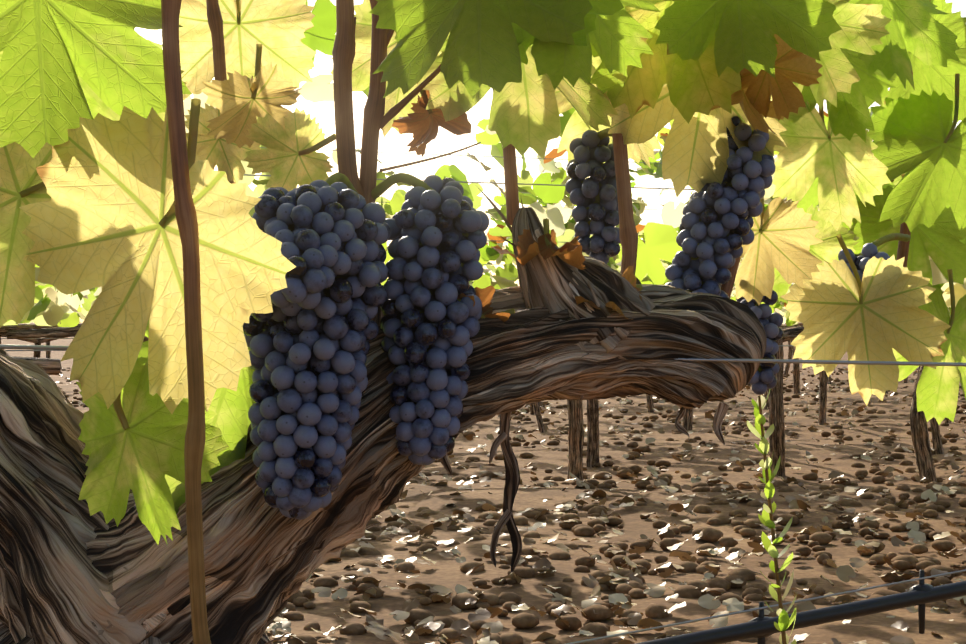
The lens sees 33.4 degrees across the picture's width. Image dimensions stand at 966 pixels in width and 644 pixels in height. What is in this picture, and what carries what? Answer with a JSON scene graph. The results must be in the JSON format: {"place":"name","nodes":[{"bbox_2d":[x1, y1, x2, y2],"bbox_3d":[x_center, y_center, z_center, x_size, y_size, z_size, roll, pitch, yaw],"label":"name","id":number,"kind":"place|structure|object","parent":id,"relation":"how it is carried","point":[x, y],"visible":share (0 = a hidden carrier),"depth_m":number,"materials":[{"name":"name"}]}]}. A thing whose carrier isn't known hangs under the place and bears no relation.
{"place":"outdoors","nodes":[
{"label":"outdoors","id":0,"kind":"place"},
{"bbox_2d":[0,147,792,350],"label":"trellis wires","id":1,"kind":"object","parent":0,"point":[389,202],"depth_m":4.20,"materials":[{"name":"grey metal"}]},
{"bbox_2d":[0,345,965,365],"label":"trellis wire","id":2,"kind":"object","parent":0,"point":[43,347],"visible":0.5,"depth_m":1.00,"materials":[{"name":"grey metal"}]},
{"bbox_2d":[1,323,965,643],"bbox_3d":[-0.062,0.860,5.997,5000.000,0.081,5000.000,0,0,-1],"label":"ground","id":3,"kind":"structure","parent":0,"point":[809,569],"depth_m":7.12,"materials":[{"name":"soil"}]},
{"bbox_2d":[0,188,766,643],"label":"grapevine trunk","id":4,"kind":"object","parent":3,"relation":"on","point":[72,570],"visible":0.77,"depth_m":0.92,"materials":[{"name":"brown plant"}]},
{"bbox_2d":[242,172,390,519],"bbox_3d":[-0.089,0.012,0.896,0.085,0.194,0.139,0,0,30],"label":"grape cluster","id":5,"kind":"object","parent":4,"relation":"attached to","point":[312,335],"visible":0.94,"depth_m":0.86,"materials":[{"name":"blue food"}]},
{"bbox_2d":[371,172,488,464],"bbox_3d":[-0.032,-0.002,0.954,0.071,0.168,0.117,0,0,-1],"label":"grape cluster","id":6,"kind":"object","parent":4,"relation":"attached to","point":[438,227],"visible":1,"depth_m":0.91,"materials":[{"name":"blue food"}]},
{"bbox_2d":[0,0,965,545],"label":"vine leaves","id":7,"kind":"object","parent":4,"relation":"on","point":[86,190],"visible":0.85,"depth_m":0.97,"materials":[{"name":"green plant"}]},
{"bbox_2d":[161,0,930,643],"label":"vine shoots","id":8,"kind":"object","parent":4,"relation":"attached to","point":[375,118],"visible":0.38,"depth_m":0.94,"materials":[{"name":"brown plant"}]},
{"bbox_2d":[0,323,950,482],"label":"background vine trunks","id":9,"kind":"object","parent":3,"relation":"on","point":[774,404],"visible":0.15,"depth_m":8.96,"materials":[{"name":"brown plant"}]},
{"bbox_2d":[35,225,796,325],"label":"vine leaves","id":10,"kind":"object","parent":9,"relation":"on","point":[86,306],"depth_m":15.10,"materials":[{"name":"green plant"}]},
{"bbox_2d":[43,243,798,325],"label":"vine leaves","id":11,"kind":"object","parent":9,"relation":"on","point":[779,304],"visible":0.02,"depth_m":18.51,"materials":[{"name":"green plant"}]},
{"bbox_2d":[79,261,786,322],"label":"vine leaves","id":12,"kind":"object","parent":9,"relation":"on","point":[781,308],"depth_m":20.95,"materials":[{"name":"green plant"}]},
{"bbox_2d":[3,189,949,325],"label":"vine leaves","id":13,"kind":"object","parent":9,"relation":"on","point":[509,271],"visible":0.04,"depth_m":12.22,"materials":[{"name":"green plant"}]},
{"bbox_2d":[7,142,950,326],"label":"vine leaves","id":14,"kind":"object","parent":9,"relation":"on","point":[57,312],"visible":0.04,"depth_m":9.43,"materials":[{"name":"green plant"}]},
{"bbox_2d":[27,39,949,320],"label":"vine leaves","id":15,"kind":"object","parent":9,"relation":"on","point":[319,89],"visible":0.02,"depth_m":6.78,"materials":[{"name":"green plant"}]},
{"bbox_2d":[183,0,965,306],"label":"vine leaves","id":16,"kind":"object","parent":9,"relation":"on","point":[654,248],"depth_m":3.98,"materials":[{"name":"green plant"}]},
{"bbox_2d":[492,271,784,315],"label":"vine leaves","id":17,"kind":"object","parent":9,"relation":"on","point":[781,313],"depth_m":25.00,"materials":[{"name":"green plant"}]},
{"bbox_2d":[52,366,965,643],"bbox_3d":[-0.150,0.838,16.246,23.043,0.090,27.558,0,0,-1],"label":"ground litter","id":18,"kind":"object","parent":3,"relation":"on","point":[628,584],"visible":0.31,"depth_m":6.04,"materials":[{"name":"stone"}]},
{"bbox_2d":[566,569,965,643],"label":"drip irrigation line","id":19,"kind":"object","parent":3,"relation":"on","point":[761,626],"visible":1,"depth_m":1.62,"materials":[{"name":"black plastic"}]},
{"bbox_2d":[747,389,796,643],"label":"horseweed","id":20,"kind":"object","parent":3,"relation":"on","point":[766,520],"visible":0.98,"depth_m":1.46,"materials":[{"name":"plant"}]},
{"bbox_2d":[33,0,965,322],"label":"sky","id":21,"kind":"structure","parent":0,"point":[445,142],"materials":[{"name":"white"}]},
{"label":"vine","id":22,"kind":"object","parent":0,"visible":0},
{"bbox_2d":[565,128,620,263],"bbox_3d":[0.077,-0.083,1.069,0.043,0.091,0.064,0,0,-1],"label":"grape cluster","id":23,"kind":"object","parent":22,"relation":"attached to","point":[593,198],"visible":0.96,"depth_m":1.07,"materials":[{"name":"blue food"}]},
{"bbox_2d":[665,116,774,297],"bbox_3d":[0.158,-0.053,1.056,0.099,0.173,0.056,0,0,-26],"label":"grape cluster","id":24,"kind":"object","parent":22,"relation":"attached to","point":[716,232],"visible":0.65,"depth_m":1.04,"materials":[{"name":"blue food"}]},
{"bbox_2d":[736,290,783,394],"bbox_3d":[0.184,0.008,1.141,0.038,0.089,0.080,0,0,33],"label":"grape cluster","id":25,"kind":"object","parent":22,"relation":"attached to","point":[763,379],"visible":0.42,"depth_m":1.15,"materials":[{"name":"blue food"}]},
{"bbox_2d":[838,233,910,281],"bbox_3d":[0.309,-0.022,1.263,0.051,0.098,0.105,0,0,36],"label":"grape cluster","id":26,"kind":"object","parent":22,"relation":"attached to","point":[869,251],"visible":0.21,"depth_m":1.23,"materials":[{"name":"blue food"}]}
]}

